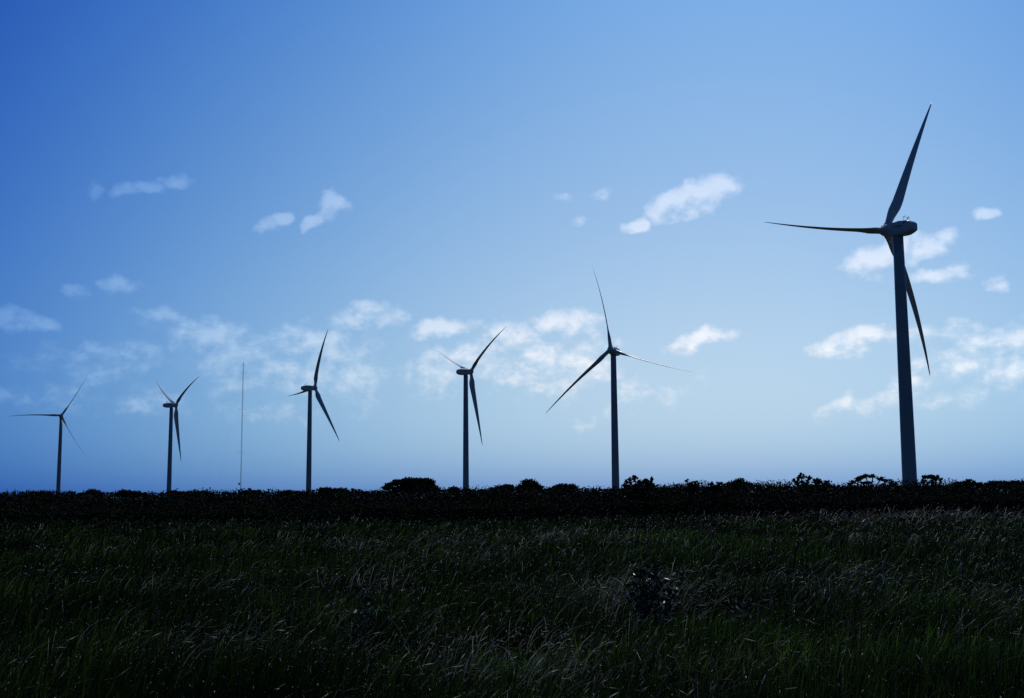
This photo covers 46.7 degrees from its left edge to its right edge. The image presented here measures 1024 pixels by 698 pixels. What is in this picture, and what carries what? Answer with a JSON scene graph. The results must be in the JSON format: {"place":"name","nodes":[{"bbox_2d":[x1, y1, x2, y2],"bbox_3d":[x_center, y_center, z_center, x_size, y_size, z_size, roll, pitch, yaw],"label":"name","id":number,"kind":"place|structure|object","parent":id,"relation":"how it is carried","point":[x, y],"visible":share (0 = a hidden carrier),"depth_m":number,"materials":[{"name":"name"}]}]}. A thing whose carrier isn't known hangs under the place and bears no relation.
{"place":"outdoors","nodes":[
{"label":"outdoors","id":0,"kind":"place"},
{"bbox_2d":[0,498,1023,697],"bbox_3d":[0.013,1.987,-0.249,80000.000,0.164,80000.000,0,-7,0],"label":"ground","id":1,"kind":"structure","parent":0,"point":[401,545],"depth_m":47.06,"materials":[{"name":"green plant"}]},
{"bbox_2d":[25,490,52,496],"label":"round bush","id":2,"kind":"object","parent":1,"relation":"on","point":[39,492],"visible":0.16,"depth_m":158.43,"materials":[{"name":"green plant"}]},
{"bbox_2d":[15,380,84,491],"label":"wind turbine","id":3,"kind":"object","parent":1,"relation":"on","point":[58,481],"visible":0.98,"depth_m":1114.33,"materials":[{"name":"grey paint"}]},
{"bbox_2d":[80,488,105,495],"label":"distant tree","id":4,"kind":"object","parent":1,"relation":"on","point":[92,491],"visible":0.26,"depth_m":415.61,"materials":[{"name":"green plant"}]},
{"bbox_2d":[114,489,141,497],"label":"round bush","id":5,"kind":"object","parent":1,"relation":"on","point":[126,493],"visible":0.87,"depth_m":168.17,"materials":[{"name":"green plant"}]},
{"bbox_2d":[166,489,184,494],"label":"distant tree","id":6,"kind":"object","parent":1,"relation":"on","point":[170,491],"visible":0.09,"depth_m":416.25,"materials":[{"name":"green plant"}]},
{"bbox_2d":[156,378,196,490],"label":"wind turbine","id":7,"kind":"object","parent":1,"relation":"on","point":[172,404],"visible":0.98,"depth_m":985.82,"materials":[{"name":"grey paint"}]},
{"bbox_2d":[186,490,211,497],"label":"round bush","id":8,"kind":"object","parent":1,"relation":"on","point":[196,491],"visible":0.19,"depth_m":158.43,"materials":[{"name":"green plant"}]},
{"bbox_2d":[237,488,260,497],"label":"leafy shrub","id":9,"kind":"object","parent":1,"relation":"on","point":[250,489],"visible":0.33,"depth_m":128.97,"materials":[{"name":"green plant"}]},
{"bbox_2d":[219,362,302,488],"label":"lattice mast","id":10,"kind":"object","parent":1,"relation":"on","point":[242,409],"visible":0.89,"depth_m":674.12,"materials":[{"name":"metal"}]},
{"bbox_2d":[280,489,305,495],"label":"round bush","id":11,"kind":"object","parent":1,"relation":"on","point":[293,491],"visible":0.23,"depth_m":168.32,"materials":[{"name":"green plant"}]},
{"bbox_2d":[290,330,338,490],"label":"wind turbine","id":12,"kind":"object","parent":1,"relation":"on","point":[309,389],"visible":0.96,"depth_m":853.66,"materials":[{"name":"grey paint"}]},
{"bbox_2d":[315,487,350,494],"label":"round bush","id":13,"kind":"object","parent":1,"relation":"on","point":[328,489],"visible":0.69,"depth_m":168.06,"materials":[{"name":"green plant"}]},
{"bbox_2d":[350,579,379,653],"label":"grass","id":14,"kind":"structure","parent":1,"relation":"on","point":[367,613],"depth_m":13.67,"materials":[{"name":"green plant"}]},
{"bbox_2d":[379,476,438,493],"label":"flat topped tree","id":15,"kind":"object","parent":1,"relation":"on","point":[409,482],"visible":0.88,"depth_m":207.44,"materials":[{"name":"green plant"}]},
{"bbox_2d":[447,485,460,492],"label":"round bush","id":16,"kind":"object","parent":1,"relation":"on","point":[454,488],"visible":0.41,"depth_m":178.58,"materials":[{"name":"green plant"}]},
{"bbox_2d":[438,327,505,488],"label":"wind turbine","id":17,"kind":"object","parent":1,"relation":"on","point":[465,371],"visible":0.98,"depth_m":754.88,"materials":[{"name":"grey paint"}]},
{"bbox_2d":[0,484,999,502],"bbox_3d":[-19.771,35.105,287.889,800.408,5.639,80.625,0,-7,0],"label":"distant wood","id":18,"kind":"object","parent":1,"relation":"on","point":[111,494],"visible":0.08,"depth_m":272.38,"materials":[{"name":"green plant"}]},
{"bbox_2d":[489,483,514,492],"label":"tree","id":19,"kind":"object","parent":1,"relation":"on","point":[507,485],"visible":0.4,"depth_m":188.19,"materials":[{"name":"green plant"}]},
{"bbox_2d":[0,478,1023,534],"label":"thicket","id":20,"kind":"object","parent":1,"relation":"on","point":[421,506],"visible":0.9,"depth_m":89.57,"materials":[{"name":"green plant"}]},
{"bbox_2d":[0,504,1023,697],"bbox_3d":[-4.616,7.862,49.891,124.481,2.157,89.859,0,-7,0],"label":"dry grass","id":21,"kind":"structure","parent":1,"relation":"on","point":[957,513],"depth_m":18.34,"materials":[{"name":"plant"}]},
{"bbox_2d":[514,478,543,489],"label":"round tree","id":22,"kind":"object","parent":1,"relation":"on","point":[527,482],"visible":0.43,"depth_m":168.49,"materials":[{"name":"green plant"}]},
{"bbox_2d":[549,483,578,493],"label":"tree","id":23,"kind":"object","parent":1,"relation":"on","point":[563,485],"visible":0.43,"depth_m":188.12,"materials":[{"name":"green plant"}]},
{"bbox_2d":[545,269,689,488],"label":"wind turbine","id":24,"kind":"object","parent":1,"relation":"on","point":[612,351],"visible":0.95,"depth_m":605.71,"materials":[{"name":"grey paint"}]},
{"bbox_2d":[621,475,657,495],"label":"leafy shrub","id":25,"kind":"object","parent":1,"relation":"on","point":[628,483],"visible":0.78,"depth_m":95.19,"materials":[{"name":"green plant"}]},
{"bbox_2d":[622,561,684,634],"bbox_3d":[1.917,3.433,15.943,0.880,1.180,0.784,0,-7,0],"label":"field shrub","id":26,"kind":"object","parent":1,"relation":"on","point":[642,606],"visible":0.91,"depth_m":15.89,"materials":[{"name":"green plant"}]},
{"bbox_2d":[679,479,699,518],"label":"leafy shrub","id":27,"kind":"object","parent":1,"relation":"on","point":[690,489],"visible":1,"depth_m":91.18,"materials":[{"name":"green plant"}]},
{"bbox_2d":[707,481,722,518],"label":"leafy shrub","id":28,"kind":"object","parent":1,"relation":"on","point":[714,488],"visible":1,"depth_m":91.18,"materials":[{"name":"green plant"}]},
{"bbox_2d":[729,478,751,491],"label":"dome bush","id":29,"kind":"object","parent":1,"relation":"on","point":[740,480],"visible":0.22,"depth_m":119.05,"materials":[{"name":"green plant"}]},
{"bbox_2d":[791,472,814,490],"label":"twiggy shrub","id":30,"kind":"object","parent":1,"relation":"on","point":[801,477],"visible":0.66,"depth_m":99.30,"materials":[{"name":"green plant"}]},
{"bbox_2d":[812,477,830,493],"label":"twiggy shrub","id":31,"kind":"object","parent":1,"relation":"on","point":[816,480],"visible":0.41,"depth_m":99.31,"materials":[{"name":"green plant"}]},
{"bbox_2d":[766,103,931,484],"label":"wind turbine","id":32,"kind":"object","parent":1,"relation":"on","point":[893,233],"visible":0.96,"depth_m":328.79,"materials":[{"name":"grey paint"}]},
{"bbox_2d":[846,474,896,488],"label":"umbrella tree","id":33,"kind":"object","parent":1,"relation":"on","point":[859,478],"visible":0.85,"depth_m":117.17,"materials":[{"name":"green plant"}]},
{"bbox_2d":[870,553,898,606],"bbox_3d":[5.510,3.581,17.478,0.452,1.180,0.069,0,-7,0],"label":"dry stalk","id":34,"kind":"object","parent":1,"relation":"on","point":[884,578],"visible":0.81,"depth_m":17.49,"materials":[{"name":"beige plant"}]},
{"bbox_2d":[920,474,942,486],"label":"umbrella tree","id":35,"kind":"object","parent":1,"relation":"on","point":[931,477],"visible":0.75,"depth_m":117.18,"materials":[{"name":"green plant"}]},
{"bbox_2d":[958,608,972,644],"bbox_3d":[5.607,3.517,14.676,0.251,0.606,0.069,0,-7,0],"label":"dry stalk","id":36,"kind":"object","parent":1,"relation":"on","point":[960,625],"visible":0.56,"depth_m":14.67,"materials":[{"name":"beige plant"}]},
{"bbox_2d":[952,478,982,485],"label":"leafy shrub","id":37,"kind":"object","parent":1,"relation":"on","point":[975,482],"visible":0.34,"depth_m":109.13,"materials":[{"name":"green plant"}]},
{"bbox_2d":[981,479,1022,487],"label":"tree","id":38,"kind":"object","parent":1,"relation":"on","point":[1010,482],"visible":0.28,"depth_m":148.30,"materials":[{"name":"green plant"}]},
{"bbox_2d":[0,0,1023,499],"label":"sky","id":39,"kind":"structure","parent":0,"point":[190,190],"materials":[{"name":"blue"}]},
{"bbox_2d":[725,601,771,635],"bbox_3d":[2.966,3.554,15.083,0.766,0.712,0.372,-6,-9,36],"label":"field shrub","id":40,"kind":"object","parent":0,"point":[740,609],"visible":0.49,"depth_m":15.13,"materials":[{"name":"green plant"}]},
{"bbox_2d":[820,596,845,617],"bbox_3d":[4.479,3.756,16.481,0.410,0.636,0.398,0,-7,0],"label":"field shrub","id":41,"kind":"object","parent":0,"point":[832,605],"visible":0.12,"depth_m":16.57,"materials":[{"name":"green plant"}]}
]}

